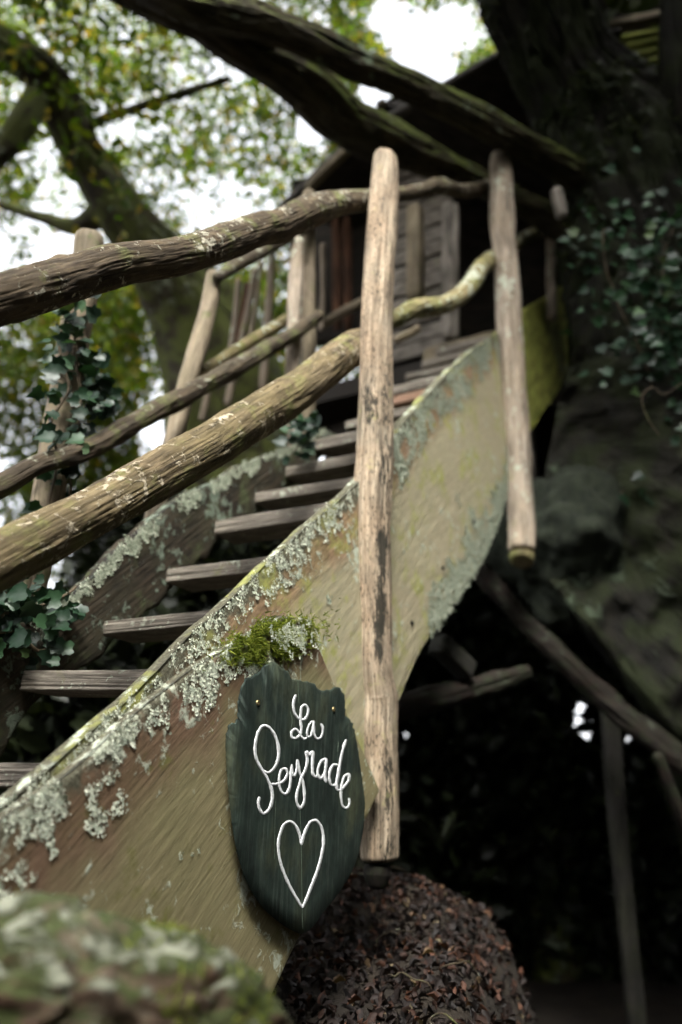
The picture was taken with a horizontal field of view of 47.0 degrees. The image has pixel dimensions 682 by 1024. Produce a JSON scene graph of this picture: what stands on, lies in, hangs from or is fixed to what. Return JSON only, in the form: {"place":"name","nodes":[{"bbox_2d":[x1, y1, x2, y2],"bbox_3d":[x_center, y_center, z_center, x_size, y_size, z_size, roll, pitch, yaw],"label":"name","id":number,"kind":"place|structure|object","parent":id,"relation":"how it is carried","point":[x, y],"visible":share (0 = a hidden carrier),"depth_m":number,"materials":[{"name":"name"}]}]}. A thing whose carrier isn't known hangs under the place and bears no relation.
{"place":"outdoors","nodes":[
{"label":"outdoors","id":0,"kind":"place"},
{"bbox_2d":[0,0,629,740],"label":"sky","id":1,"kind":"structure","parent":0,"point":[423,43],"materials":[{"name":"white"}]},
{"bbox_2d":[274,868,681,1023],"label":"ground","id":2,"kind":"structure","parent":0,"point":[596,1000],"depth_m":2.65,"materials":[{"name":"soil"}]},
{"bbox_2d":[0,290,141,588],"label":"broadleaf tree","id":3,"kind":"object","parent":2,"relation":"on","point":[14,417],"visible":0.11,"depth_m":9.66,"materials":[{"name":"green plant"}]},
{"bbox_2d":[0,885,292,1023],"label":"mossy boulder","id":4,"kind":"object","parent":2,"relation":"on","point":[66,959],"visible":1,"depth_m":0.77,"materials":[{"name":"stone"},{"name":"green moss"},{"name":"lichen"}]},
{"bbox_2d":[85,268,287,483],"bbox_3d":[-1.926,0.746,9.423,3.077,7.984,2.476,2,-20,0],"label":"broadleaf tree","id":5,"kind":"object","parent":2,"relation":"on","point":[145,397],"visible":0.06,"depth_m":9.71,"materials":[{"name":"green plant"}]},
{"bbox_2d":[0,482,401,873],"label":"undergrowth","id":6,"kind":"object","parent":2,"relation":"on","point":[47,726],"visible":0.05,"depth_m":3.77,"materials":[{"name":"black plant"}]},
{"bbox_2d":[0,0,495,601],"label":"beech tree","id":7,"kind":"object","parent":2,"relation":"on","point":[54,98],"visible":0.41,"depth_m":8.26,"materials":[{"name":"green plant"}]},
{"bbox_2d":[109,0,681,927],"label":"oak tree","id":8,"kind":"object","parent":2,"relation":"on","point":[595,96],"visible":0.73,"depth_m":4.46,"materials":[{"name":"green plant"}]},
{"bbox_2d":[471,562,681,775],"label":"wooden support pole","id":9,"kind":"object","parent":8,"relation":"attached to","point":[613,706],"visible":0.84,"depth_m":3.79,"materials":[{"name":"brown wood"}]},
{"bbox_2d":[273,867,537,1023],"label":"leaf litter","id":10,"kind":"object","parent":2,"relation":"on","point":[450,990],"visible":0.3,"depth_m":2.18,"materials":[{"name":"brown plant"}]},
{"bbox_2d":[351,866,481,1023],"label":"dry twigs","id":11,"kind":"object","parent":10,"relation":"on","point":[419,980],"visible":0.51,"depth_m":2.06,"materials":[{"name":"brown wood"}]},
{"bbox_2d":[199,0,659,1023],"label":"treehouse","id":12,"kind":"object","parent":2,"relation":"on","point":[443,244],"visible":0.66,"depth_m":5.26,"materials":[{"name":"brown wood"}]},
{"bbox_2d":[0,286,567,991],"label":"staircase","id":13,"kind":"structure","parent":12,"relation":"attached to","point":[120,804],"depth_m":2.02,"materials":[{"name":"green wood"}]},
{"bbox_2d":[0,571,88,669],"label":"ivy","id":14,"kind":"object","parent":13,"relation":"attached to","point":[18,604],"visible":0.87,"depth_m":1.88,"materials":[{"name":"green plant"}]},
{"bbox_2d":[0,188,324,595],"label":"stair railing","id":15,"kind":"object","parent":13,"relation":"attached to","point":[301,318],"visible":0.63,"depth_m":2.82,"materials":[{"name":"brown wood"}]},
{"bbox_2d":[20,294,124,596],"bbox_3d":[-0.762,-0.173,2.172,0.202,1.084,0.336,-5,-22,18],"label":"ivy","id":16,"kind":"object","parent":15,"relation":"attached to","point":[100,388],"visible":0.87,"depth_m":2.22,"materials":[{"name":"green plant"}]},
{"bbox_2d":[0,148,556,889],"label":"stair railing","id":17,"kind":"object","parent":13,"relation":"attached to","point":[42,538],"visible":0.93,"depth_m":2.28,"materials":[{"name":"brown wood"}]},
{"bbox_2d":[225,662,364,933],"bbox_3d":[-0.085,0.643,1.770,0.015,0.558,0.621,-9,-23,28],"label":"slate sign","id":18,"kind":"object","parent":13,"relation":"attached to","point":[296,791],"visible":1,"depth_m":1.73,"materials":[{"name":"black stone"}]},
{"bbox_2d":[272,410,320,464],"bbox_3d":[-0.169,-0.302,2.947,0.184,0.202,0.228,2,-20,0],"label":"ivy","id":19,"kind":"object","parent":13,"relation":"attached to","point":[309,425],"visible":1,"depth_m":2.97,"materials":[{"name":"green plant"}]},
{"bbox_2d":[398,665,532,722],"bbox_3d":[0.509,0.760,3.294,0.907,0.342,0.132,18,-26,-36],"label":"wooden support beam","id":20,"kind":"object","parent":12,"relation":"on","point":[428,699],"visible":0.85,"depth_m":3.21,"materials":[{"name":"brown wood"}]},
{"bbox_2d":[399,810,473,852],"bbox_3d":[0.475,1.607,3.936,0.481,0.196,0.435,2,-20,0],"label":"grass tuft","id":21,"kind":"object","parent":2,"relation":"on","point":[439,842],"visible":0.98,"depth_m":3.89,"materials":[{"name":"green plant"}]},
{"bbox_2d":[328,0,582,982],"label":"broadleaf tree","id":22,"kind":"object","parent":2,"relation":"on","point":[564,970],"visible":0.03,"depth_m":6.31,"materials":[{"name":"green plant"}]},
{"bbox_2d":[394,562,681,986],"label":"thicket","id":23,"kind":"object","parent":2,"relation":"on","point":[476,761],"visible":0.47,"depth_m":6.17,"materials":[{"name":"black plant"}]},
{"bbox_2d":[545,322,681,742],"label":"tree trunk","id":24,"kind":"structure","parent":2,"relation":"on","point":[628,617],"depth_m":4.06,"materials":[{"name":"grey plant"}]},
{"bbox_2d":[483,465,626,633],"bbox_3d":[1.247,0.218,4.423,0.830,0.932,0.919,21,-27,-41],"label":"rock","id":25,"kind":"object","parent":24,"relation":"on","point":[580,512],"visible":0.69,"depth_m":4.12,"materials":[{"name":"stone"}]},
{"bbox_2d":[558,146,681,445],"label":"ivy","id":26,"kind":"object","parent":24,"relation":"on","point":[668,258],"visible":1,"depth_m":4.03,"materials":[{"name":"green plant"}]},
{"bbox_2d":[641,383,681,434],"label":"twig","id":27,"kind":"object","parent":26,"relation":"attached to","point":[659,393],"visible":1,"depth_m":3.20,"materials":[{"name":"brown wood"}]},
{"bbox_2d":[616,470,655,541],"bbox_3d":[1.647,0.117,4.094,0.487,0.594,0.256,11,-22,-23],"label":"ivy","id":28,"kind":"object","parent":24,"relation":"on","point":[638,475],"visible":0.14,"depth_m":4.05,"materials":[{"name":"green plant"}]},
{"bbox_2d":[652,752,681,831],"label":"branch","id":29,"kind":"object","parent":2,"relation":"on","point":[669,786],"visible":1,"depth_m":3.18,"materials":[{"name":"brown wood"}]}
]}

